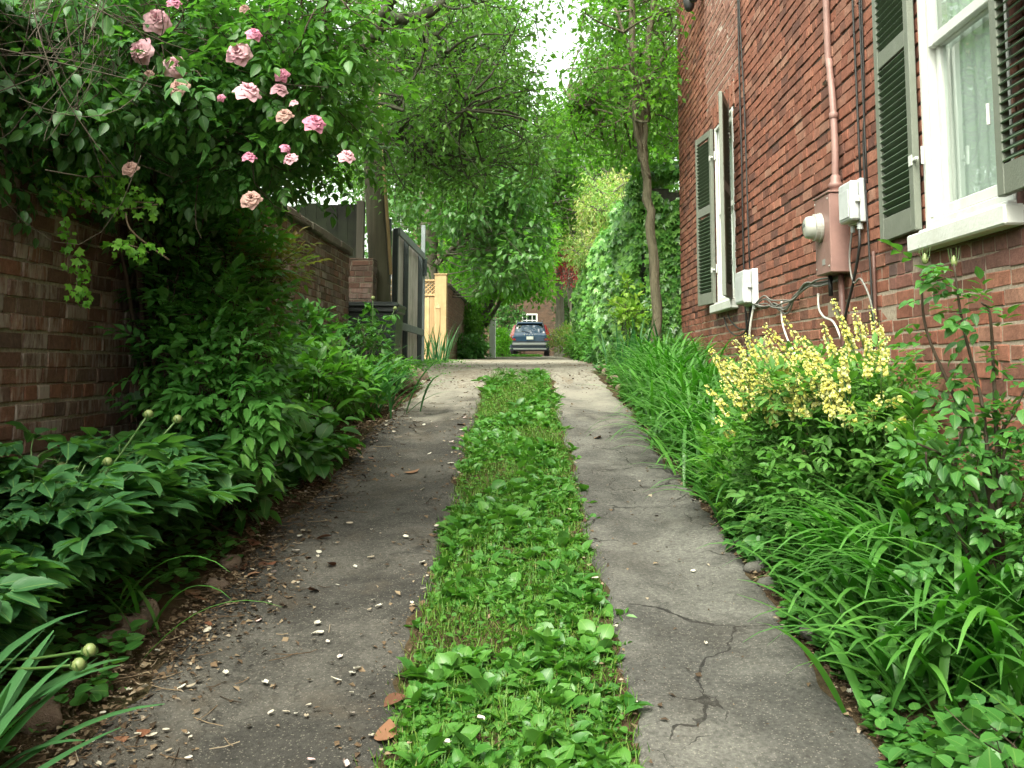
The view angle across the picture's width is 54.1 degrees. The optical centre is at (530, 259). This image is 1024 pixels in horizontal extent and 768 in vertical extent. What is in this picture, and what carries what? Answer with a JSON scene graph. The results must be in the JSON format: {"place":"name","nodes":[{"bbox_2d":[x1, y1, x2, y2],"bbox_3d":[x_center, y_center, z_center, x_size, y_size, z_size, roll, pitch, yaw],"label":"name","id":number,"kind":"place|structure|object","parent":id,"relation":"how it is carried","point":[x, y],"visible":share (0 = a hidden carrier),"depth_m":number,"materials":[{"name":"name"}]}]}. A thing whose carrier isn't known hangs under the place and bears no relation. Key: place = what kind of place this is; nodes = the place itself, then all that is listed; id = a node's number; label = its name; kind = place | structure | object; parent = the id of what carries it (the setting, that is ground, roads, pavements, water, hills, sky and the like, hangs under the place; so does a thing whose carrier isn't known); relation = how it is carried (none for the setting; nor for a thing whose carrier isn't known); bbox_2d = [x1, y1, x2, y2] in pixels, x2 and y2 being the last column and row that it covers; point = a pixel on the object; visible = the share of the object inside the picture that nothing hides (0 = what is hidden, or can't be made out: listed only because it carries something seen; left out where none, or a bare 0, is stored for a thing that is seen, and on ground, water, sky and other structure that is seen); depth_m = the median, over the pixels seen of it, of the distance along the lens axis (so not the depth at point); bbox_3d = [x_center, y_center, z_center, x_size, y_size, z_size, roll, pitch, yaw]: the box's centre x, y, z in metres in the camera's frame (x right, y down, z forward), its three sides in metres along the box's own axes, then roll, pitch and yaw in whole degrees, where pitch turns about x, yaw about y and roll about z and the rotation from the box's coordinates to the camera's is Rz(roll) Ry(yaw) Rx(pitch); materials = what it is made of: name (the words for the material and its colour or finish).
{"place":"outdoors","nodes":[
{"label":"outdoors","id":0,"kind":"place"},
{"bbox_2d":[63,377,480,767],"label":"asphalt track","id":1,"kind":"structure","parent":0,"point":[293,740],"depth_m":3.81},
{"bbox_2d":[3,362,909,767],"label":"leaf litter","id":2,"kind":"object","parent":1,"relation":"on","point":[239,614],"visible":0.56,"depth_m":3.93,"materials":[{"name":"plant"}]},
{"bbox_2d":[32,0,676,277],"label":"sky","id":3,"kind":"structure","parent":0,"point":[557,63],"materials":[{"name":"white"}]},
{"bbox_2d":[0,356,1022,767],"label":"ground","id":4,"kind":"structure","parent":0,"point":[178,602],"depth_m":3.76,"materials":[{"name":"soil"}]},
{"bbox_2d":[11,695,62,735],"bbox_3d":[-1.508,1.395,3.043,0.149,0.114,0.126,-2,-12,-32],"label":"edging stone","id":5,"kind":"object","parent":4,"relation":"on","point":[48,711],"visible":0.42,"depth_m":3.01,"materials":[{"name":"stone"}]},
{"bbox_2d":[0,539,108,671],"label":"peony plant","id":6,"kind":"object","parent":4,"relation":"on","point":[25,592],"visible":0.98,"depth_m":2.97,"materials":[{"name":"green plant"}]},
{"bbox_2d":[0,610,164,767],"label":"iris clump","id":7,"kind":"object","parent":4,"relation":"on","point":[9,695],"visible":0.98,"depth_m":2.60,"materials":[{"name":"green plant"}]},
{"bbox_2d":[0,410,240,621],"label":"peony plant","id":8,"kind":"object","parent":4,"relation":"on","point":[64,511],"visible":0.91,"depth_m":3.59,"materials":[{"name":"green plant"}]},
{"bbox_2d":[110,613,147,634],"bbox_3d":[-1.504,1.376,3.743,0.159,0.102,0.126,-6,-9,41],"label":"edging stone","id":9,"kind":"object","parent":4,"relation":"on","point":[131,617],"visible":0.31,"depth_m":3.71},
{"bbox_2d":[36,427,258,567],"bbox_3d":[-1.778,1.014,4.317,1.163,0.622,1.115,-3,-7,25],"label":"peony plant","id":10,"kind":"object","parent":4,"relation":"on","point":[220,475],"visible":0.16,"depth_m":4.34,"materials":[{"name":"green plant"}]},
{"bbox_2d":[50,555,280,658],"bbox_3d":[-1.440,1.269,3.716,1.180,0.365,0.588,0,-6,0],"label":"daylily clump","id":11,"kind":"object","parent":4,"relation":"on","point":[134,584],"visible":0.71,"depth_m":3.75,"materials":[{"name":"green plant"}]},
{"bbox_2d":[0,30,352,470],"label":"garden wall","id":12,"kind":"structure","parent":4,"relation":"on","point":[64,367],"depth_m":4.59,"materials":[{"name":"brick"}]},
{"bbox_2d":[0,0,199,248],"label":"vine tangle","id":13,"kind":"object","parent":12,"relation":"on","point":[40,128],"visible":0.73,"depth_m":3.93,"materials":[{"name":"green plant"}]},
{"bbox_2d":[0,0,219,431],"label":"wall ivy","id":14,"kind":"object","parent":12,"relation":"attached to","point":[47,187],"depth_m":4.11,"materials":[{"name":"green plant"}]},
{"bbox_2d":[0,355,406,752],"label":"bed ground cover","id":15,"kind":"object","parent":4,"relation":"on","point":[100,688],"visible":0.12,"depth_m":3.67,"materials":[{"name":"green plant"}]},
{"bbox_2d":[89,163,329,518],"bbox_3d":[-1.723,0.338,5.321,1.168,2.052,1.895,2,-6,-17],"label":"nandina bush","id":16,"kind":"object","parent":4,"relation":"on","point":[231,376],"visible":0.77,"depth_m":4.95,"materials":[{"name":"green plant"}]},
{"bbox_2d":[173,406,291,537],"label":"bed shrub","id":17,"kind":"object","parent":4,"relation":"on","point":[264,502],"visible":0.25,"depth_m":5.02,"materials":[{"name":"green plant"}]},
{"bbox_2d":[43,0,451,424],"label":"climbing rose","id":18,"kind":"object","parent":4,"relation":"on","point":[260,134],"visible":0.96,"depth_m":4.30,"materials":[{"name":"green plant"}]},
{"bbox_2d":[203,205,331,395],"bbox_3d":[-1.555,0.471,5.714,0.750,1.725,1.043,0,-6,0],"label":"nandina bush","id":19,"kind":"object","parent":4,"relation":"on","point":[279,278],"visible":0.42,"depth_m":5.67,"materials":[{"name":"green plant"}]},
{"bbox_2d":[221,3,365,205],"bbox_3d":[-5.217,-1.747,17.872,5.240,7.441,6.169,0,-6,0],"label":"garden tree","id":20,"kind":"object","parent":4,"relation":"on","point":[355,185],"visible":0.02,"depth_m":18.01,"materials":[{"name":"green plant"}]},
{"bbox_2d":[239,397,365,486],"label":"bed shrub","id":21,"kind":"object","parent":4,"relation":"on","point":[314,462],"visible":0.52,"depth_m":6.12,"materials":[{"name":"green plant"}]},
{"bbox_2d":[284,298,349,377],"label":"bed shrub","id":22,"kind":"object","parent":4,"relation":"on","point":[315,318],"visible":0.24,"depth_m":8.48,"materials":[{"name":"green plant"}]},
{"bbox_2d":[259,324,382,429],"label":"bed shrub","id":23,"kind":"object","parent":4,"relation":"on","point":[306,383],"visible":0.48,"depth_m":7.08,"materials":[{"name":"green plant"}]},
{"bbox_2d":[79,0,592,224],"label":"evergreen tree","id":24,"kind":"object","parent":4,"relation":"on","point":[446,141],"visible":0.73,"depth_m":11.02,"materials":[{"name":"green plant"}]},
{"bbox_2d":[310,348,388,421],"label":"bed shrub","id":25,"kind":"object","parent":4,"relation":"on","point":[367,401],"visible":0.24,"depth_m":8.07,"materials":[{"name":"green plant"}]},
{"bbox_2d":[317,314,397,373],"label":"bed shrub","id":26,"kind":"object","parent":4,"relation":"on","point":[356,339],"visible":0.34,"depth_m":9.63,"materials":[{"name":"green plant"}]},
{"bbox_2d":[349,258,376,301],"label":"return wall","id":27,"kind":"structure","parent":4,"relation":"on","point":[363,281],"depth_m":13.04,"materials":[{"name":"brick"}]},
{"bbox_2d":[290,201,364,257],"bbox_3d":[-3.850,-0.392,13.243,3.300,0.768,0.100,0,-6,0],"label":"board fence","id":28,"kind":"object","parent":27,"relation":"on","point":[349,230],"visible":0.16,"depth_m":13.24,"materials":[{"name":"grey wood"}]},
{"bbox_2d":[356,0,392,301],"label":"utility pole","id":29,"kind":"object","parent":4,"relation":"on","point":[378,239],"visible":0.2,"depth_m":13.61,"materials":[{"name":"brown wood"}]},
{"bbox_2d":[350,296,399,354],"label":"budding rose","id":30,"kind":"object","parent":4,"relation":"on","point":[392,316],"visible":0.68,"depth_m":10.20,"materials":[{"name":"green plant"}]},
{"bbox_2d":[348,302,405,362],"bbox_3d":[-1.871,1.002,12.069,0.648,0.948,0.767,0,-6,0],"label":"wheeled bin","id":31,"kind":"object","parent":4,"relation":"on","point":[382,308],"visible":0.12,"depth_m":11.77,"materials":[{"name":"plastic"}]},
{"bbox_2d":[361,342,422,393],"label":"bed shrub","id":32,"kind":"object","parent":4,"relation":"on","point":[395,370],"visible":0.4,"depth_m":9.46,"materials":[{"name":"green plant"}]},
{"bbox_2d":[342,344,452,418],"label":"daylily clump","id":33,"kind":"object","parent":4,"relation":"on","point":[385,386],"visible":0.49,"depth_m":8.40,"materials":[{"name":"green plant"}]},
{"bbox_2d":[389,218,424,363],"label":"driveway gate","id":34,"kind":"structure","parent":4,"relation":"on","point":[406,279],"depth_m":15.44,"materials":[{"name":"wood"}]},
{"bbox_2d":[421,225,426,360],"bbox_3d":[-1.885,0.747,17.533,0.130,2.720,0.110,0,-6,0],"label":"gate post","id":35,"kind":"object","parent":4,"relation":"on","point":[423,234],"visible":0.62,"depth_m":17.54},
{"bbox_2d":[424,273,447,358],"bbox_3d":[-2.861,1.386,23.353,1.724,2.226,1.660,0,-6,0],"label":"cedar fence","id":36,"kind":"object","parent":4,"relation":"on","point":[438,307],"visible":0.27,"depth_m":23.95,"materials":[{"name":"wood"}]},
{"bbox_2d":[333,0,540,289],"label":"maple tree","id":37,"kind":"object","parent":4,"relation":"on","point":[398,194],"visible":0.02,"depth_m":38.06,"materials":[{"name":"green plant"}]},
{"bbox_2d":[424,322,461,362],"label":"iris clump","id":38,"kind":"object","parent":4,"relation":"on","point":[438,354],"visible":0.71,"depth_m":18.08,"materials":[{"name":"green plant"}]},
{"bbox_2d":[434,283,472,358],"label":"long brick wall","id":39,"kind":"structure","parent":4,"relation":"on","point":[455,309],"depth_m":26.46,"materials":[{"name":"brick"}]},
{"bbox_2d":[345,0,578,313],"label":"magnolia tree","id":40,"kind":"object","parent":4,"relation":"on","point":[500,251],"visible":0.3,"depth_m":24.41,"materials":[{"name":"green plant"}]},
{"bbox_2d":[462,302,484,348],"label":"shrub","id":41,"kind":"object","parent":4,"relation":"on","point":[471,323],"visible":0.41,"depth_m":30.11,"materials":[{"name":"green plant"}]},
{"bbox_2d":[456,332,491,358],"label":"shrub","id":42,"kind":"object","parent":4,"relation":"on","point":[467,351],"visible":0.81,"depth_m":27.52,"materials":[{"name":"green plant"}]},
{"bbox_2d":[354,367,649,767],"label":"grass","id":43,"kind":"structure","parent":4,"relation":"on","point":[502,702],"depth_m":4.02,"materials":[{"name":"plant"}]},
{"bbox_2d":[436,212,570,341],"bbox_3d":[-1.111,0.495,33.160,5.427,5.779,9.092,0,-6,0],"label":"maple tree","id":44,"kind":"object","parent":4,"relation":"on","point":[541,288],"visible":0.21,"depth_m":31.31,"materials":[{"name":"green plant"}]},
{"bbox_2d":[496,326,512,356],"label":"shrub","id":45,"kind":"object","parent":4,"relation":"on","point":[503,343],"visible":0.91,"depth_m":40.58,"materials":[{"name":"green plant"}]},
{"bbox_2d":[413,168,596,355],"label":"distant brick house","id":46,"kind":"structure","parent":4,"relation":"on","point":[545,313],"depth_m":57.99,"materials":[{"name":"brick"}]},
{"bbox_2d":[416,356,594,390],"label":"gravel lane","id":47,"kind":"structure","parent":4,"relation":"on","point":[561,365],"depth_m":11.94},
{"bbox_2d":[510,320,551,355],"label":"parked car","id":48,"kind":"object","parent":47,"relation":"on","point":[528,337],"visible":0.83,"depth_m":49.41,"materials":[{"name":"blue paint"}]},
{"bbox_2d":[486,297,528,354],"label":"wall shrub","id":49,"kind":"object","parent":4,"relation":"on","point":[503,320],"visible":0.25,"depth_m":54.53,"materials":[{"name":"green plant"}]},
{"bbox_2d":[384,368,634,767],"bbox_3d":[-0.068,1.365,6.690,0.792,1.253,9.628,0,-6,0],"label":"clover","id":50,"kind":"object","parent":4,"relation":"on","point":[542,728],"visible":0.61,"depth_m":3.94,"materials":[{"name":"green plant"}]},
{"bbox_2d":[388,368,652,767],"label":"plantain weeds","id":51,"kind":"object","parent":4,"relation":"on","point":[570,744],"visible":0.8,"depth_m":3.68,"materials":[{"name":"green plant"}]},
{"bbox_2d":[545,320,572,358],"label":"shrub","id":52,"kind":"object","parent":4,"relation":"on","point":[562,329],"visible":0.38,"depth_m":32.74,"materials":[{"name":"green plant"}]},
{"bbox_2d":[553,238,578,357],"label":"red maple","id":53,"kind":"object","parent":4,"relation":"on","point":[569,276],"visible":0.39,"depth_m":41.32,"materials":[{"name":"grey plant"}]},
{"bbox_2d":[508,67,654,356],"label":"maple tree","id":54,"kind":"object","parent":4,"relation":"on","point":[568,173],"visible":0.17,"depth_m":42.40,"materials":[{"name":"green plant"}]},
{"bbox_2d":[570,316,605,362],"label":"shrub","id":55,"kind":"object","parent":4,"relation":"on","point":[588,350],"visible":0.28,"depth_m":19.36,"materials":[{"name":"green plant"}]},
{"bbox_2d":[554,163,630,277],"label":"pale shrub","id":56,"kind":"object","parent":4,"relation":"on","point":[593,214],"visible":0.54,"depth_m":23.22,"materials":[{"name":"green plant"}]},
{"bbox_2d":[559,0,679,208],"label":"maple tree","id":57,"kind":"object","parent":4,"relation":"on","point":[589,166],"visible":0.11,"depth_m":27.84,"materials":[{"name":"green plant"}]},
{"bbox_2d":[546,0,695,346],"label":"slim tree","id":58,"kind":"object","parent":4,"relation":"on","point":[601,101],"visible":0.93,"depth_m":12.48,"materials":[{"name":"green plant"}]},
{"bbox_2d":[567,161,681,362],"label":"ivy wall","id":59,"kind":"structure","parent":4,"relation":"on","point":[620,243],"depth_m":13.42,"materials":[{"name":"green plant"}]},
{"bbox_2d":[598,269,651,359],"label":"yellow shrub","id":60,"kind":"object","parent":4,"relation":"on","point":[631,305],"visible":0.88,"depth_m":12.29,"materials":[{"name":"green plant"}]},
{"bbox_2d":[592,314,668,365],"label":"iris clump","id":61,"kind":"object","parent":4,"relation":"on","point":[633,334],"visible":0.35,"depth_m":11.51,"materials":[{"name":"green plant"}]},
{"bbox_2d":[576,355,726,417],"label":"daylily clump","id":62,"kind":"object","parent":4,"relation":"on","point":[648,411],"visible":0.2,"depth_m":8.11,"materials":[{"name":"green plant"}]},
{"bbox_2d":[584,345,722,399],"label":"daylily clump","id":63,"kind":"object","parent":4,"relation":"on","point":[637,373],"visible":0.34,"depth_m":9.01,"materials":[{"name":"green plant"}]},
{"bbox_2d":[587,368,740,453],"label":"daylily clump","id":64,"kind":"object","parent":4,"relation":"on","point":[670,404],"visible":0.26,"depth_m":7.08,"materials":[{"name":"green plant"}]},
{"bbox_2d":[592,340,735,400],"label":"daylily clump","id":65,"kind":"object","parent":4,"relation":"on","point":[674,367],"visible":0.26,"depth_m":8.59,"materials":[{"name":"green plant"}]},
{"bbox_2d":[602,329,731,373],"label":"daylily clump","id":66,"kind":"object","parent":4,"relation":"on","point":[678,356],"visible":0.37,"depth_m":9.60,"materials":[{"name":"green plant"}]},
{"bbox_2d":[607,356,744,422],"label":"daylily clump","id":67,"kind":"object","parent":4,"relation":"on","point":[696,382],"visible":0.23,"depth_m":7.51,"materials":[{"name":"green plant"}]},
{"bbox_2d":[605,396,759,474],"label":"daylily clump","id":68,"kind":"object","parent":4,"relation":"on","point":[688,436],"visible":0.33,"depth_m":6.45,"materials":[{"name":"green plant"}]},
{"bbox_2d":[635,335,744,392],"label":"daylily clump","id":69,"kind":"object","parent":4,"relation":"on","point":[706,352],"visible":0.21,"depth_m":9.04,"materials":[{"name":"green plant"}]},
{"bbox_2d":[645,367,761,453],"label":"daylily clump","id":70,"kind":"object","parent":4,"relation":"on","point":[690,404],"visible":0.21,"depth_m":6.77,"materials":[{"name":"green plant"}]},
{"bbox_2d":[612,402,806,492],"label":"daylily clump","id":71,"kind":"object","parent":4,"relation":"on","point":[699,445],"visible":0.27,"depth_m":5.94,"materials":[{"name":"green plant"}]},
{"bbox_2d":[628,418,821,526],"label":"daylily clump","id":72,"kind":"object","parent":4,"relation":"on","point":[704,495],"visible":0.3,"depth_m":5.18,"materials":[{"name":"green plant"}]},
{"bbox_2d":[716,487,804,571],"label":"bed shrub","id":73,"kind":"object","parent":4,"relation":"on","point":[752,536],"visible":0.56,"depth_m":4.58,"materials":[{"name":"green plant"}]},
{"bbox_2d":[591,360,1023,767],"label":"bed ground cover","id":74,"kind":"object","parent":4,"relation":"on","point":[914,729],"visible":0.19,"depth_m":3.33,"materials":[{"name":"green plant"}]},
{"bbox_2d":[697,467,937,623],"bbox_3d":[1.255,1.156,4.018,1.079,0.563,0.892,2,-6,-19],"label":"daylily clump","id":75,"kind":"object","parent":4,"relation":"on","point":[807,579],"visible":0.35,"depth_m":3.98,"materials":[{"name":"green plant"}]},
{"bbox_2d":[691,299,967,556],"bbox_3d":[1.391,0.838,4.906,1.136,1.264,2.136,0,-6,0],"label":"false indigo","id":76,"kind":"object","parent":4,"relation":"on","point":[850,446],"visible":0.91,"depth_m":4.43,"materials":[{"name":"green plant"}]},
{"bbox_2d":[718,463,943,572],"bbox_3d":[1.439,1.136,4.601,1.201,0.563,1.217,0,-6,0],"label":"daylily clump","id":77,"kind":"object","parent":4,"relation":"on","point":[844,489],"visible":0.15,"depth_m":4.33,"materials":[{"name":"green plant"}]},
{"bbox_2d":[710,468,981,613],"bbox_3d":[1.442,1.122,4.086,1.360,0.573,1.177,0,-6,0],"label":"daylily clump","id":78,"kind":"object","parent":4,"relation":"on","point":[830,542],"visible":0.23,"depth_m":3.95,"materials":[{"name":"green plant"}]},
{"bbox_2d":[676,0,1023,562],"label":"brick house","id":79,"kind":"structure","parent":4,"relation":"on","point":[944,103],"depth_m":5.60,"materials":[{"name":"brick"}]},
{"bbox_2d":[710,106,738,313],"bbox_3d":[1.922,-0.443,9.755,0.215,1.920,1.030,0,-6,0],"label":"window","id":80,"kind":"structure","parent":79,"relation":"in","point":[724,304],"depth_m":9.89,"materials":[{"name":"white paint"}]},
{"bbox_2d":[737,0,748,371],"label":"cable","id":81,"kind":"object","parent":79,"relation":"attached to","point":[741,160],"visible":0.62,"depth_m":8.86,"materials":[{"name":"black rubber"}]},
{"bbox_2d":[738,0,749,267],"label":"cable","id":82,"kind":"object","parent":79,"relation":"attached to","point":[745,134],"visible":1,"depth_m":8.73,"materials":[{"name":"black rubber"}]},
{"bbox_2d":[735,268,758,310],"bbox_3d":[1.830,0.260,8.493,0.132,0.340,0.372,0,-6,0],"label":"junction box","id":83,"kind":"object","parent":79,"relation":"attached to","point":[746,289],"visible":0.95,"depth_m":8.34,"materials":[{"name":"grey plastic"}]},
{"bbox_2d":[750,276,837,314],"bbox_3d":[1.854,0.302,7.392,0.045,0.213,2.742,0,-6,0],"label":"cable bundle","id":84,"kind":"object","parent":79,"relation":"attached to","point":[807,285],"visible":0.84,"depth_m":7.19,"materials":[{"name":"plastic"}]},
{"bbox_2d":[802,0,849,354],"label":"electric meter","id":85,"kind":"object","parent":79,"relation":"attached to","point":[825,230],"visible":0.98,"depth_m":6.05,"materials":[{"name":"paint"}]},
{"bbox_2d":[838,178,865,232],"bbox_3d":[1.845,-0.306,5.742,0.102,0.290,0.242,0,-6,0],"label":"junction box","id":86,"kind":"object","parent":79,"relation":"attached to","point":[852,209],"visible":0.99,"depth_m":5.66,"materials":[{"name":"grey plastic"}]},
{"bbox_2d":[851,0,861,177],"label":"cable","id":87,"kind":"object","parent":79,"relation":"attached to","point":[856,91],"visible":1,"depth_m":5.76,"materials":[{"name":"black rubber"}]},
{"bbox_2d":[858,0,867,182],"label":"cable","id":88,"kind":"object","parent":79,"relation":"attached to","point":[862,92],"visible":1,"depth_m":5.62,"materials":[{"name":"black rubber"}]},
{"bbox_2d":[860,0,874,367],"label":"cable","id":89,"kind":"object","parent":79,"relation":"attached to","point":[866,206],"visible":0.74,"depth_m":5.62,"materials":[{"name":"black rubber"}]},
{"bbox_2d":[907,0,1023,252],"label":"window","id":90,"kind":"structure","parent":79,"relation":"in","point":[963,203],"depth_m":4.63,"materials":[{"name":"white paint"}]},
{"bbox_2d":[723,478,1023,617],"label":"daylily clump","id":91,"kind":"object","parent":4,"relation":"on","point":[926,584],"visible":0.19,"depth_m":3.67,"materials":[{"name":"green plant"}]},
{"bbox_2d":[738,498,1012,661],"bbox_3d":[1.348,1.183,3.634,1.101,0.517,1.085,-5,-8,40],"label":"daylily clump","id":92,"kind":"object","parent":4,"relation":"on","point":[852,599],"visible":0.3,"depth_m":3.61,"materials":[{"name":"green plant"}]},
{"bbox_2d":[738,553,1023,718],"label":"daylily clump","id":93,"kind":"object","parent":4,"relation":"on","point":[940,667],"visible":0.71,"depth_m":3.18,"materials":[{"name":"green plant"}]},
{"bbox_2d":[742,452,1023,598],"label":"daylily clump","id":94,"kind":"object","parent":4,"relation":"on","point":[904,518],"visible":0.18,"depth_m":3.73,"materials":[{"name":"green plant"}]},
{"bbox_2d":[758,483,1023,704],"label":"daylily clump","id":95,"kind":"object","parent":4,"relation":"on","point":[1007,666],"visible":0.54,"depth_m":3.18,"materials":[{"name":"green plant"}]},
{"bbox_2d":[770,494,1023,698],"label":"daylily clump","id":96,"kind":"object","parent":4,"relation":"on","point":[916,588],"visible":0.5,"depth_m":3.23,"materials":[{"name":"green plant"}]},
{"bbox_2d":[877,385,938,540],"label":"lily stem","id":97,"kind":"object","parent":4,"relation":"on","point":[910,432],"visible":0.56,"depth_m":3.84,"materials":[{"name":"green plant"}]},
{"bbox_2d":[809,561,1023,710],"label":"daylily clump","id":98,"kind":"object","parent":4,"relation":"on","point":[1004,686],"visible":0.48,"depth_m":3.04,"materials":[{"name":"green plant"}]},
{"bbox_2d":[879,239,1023,645],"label":"rose bush","id":99,"kind":"object","parent":4,"relation":"on","point":[920,482],"visible":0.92,"depth_m":3.39,"materials":[{"name":"green plant"}]},
{"bbox_2d":[883,426,1023,582],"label":"bed shrub","id":100,"kind":"object","parent":4,"relation":"on","point":[976,463],"visible":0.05,"depth_m":3.77,"materials":[{"name":"green plant"}]},
{"bbox_2d":[888,686,1023,767],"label":"bed shrub","id":101,"kind":"object","parent":4,"relation":"on","point":[944,744],"visible":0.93,"depth_m":2.63,"materials":[{"name":"green plant"}]},
{"bbox_2d":[551,373,880,767],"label":"asphalt track","id":102,"kind":"structure","parent":0,"point":[797,713],"depth_m":3.83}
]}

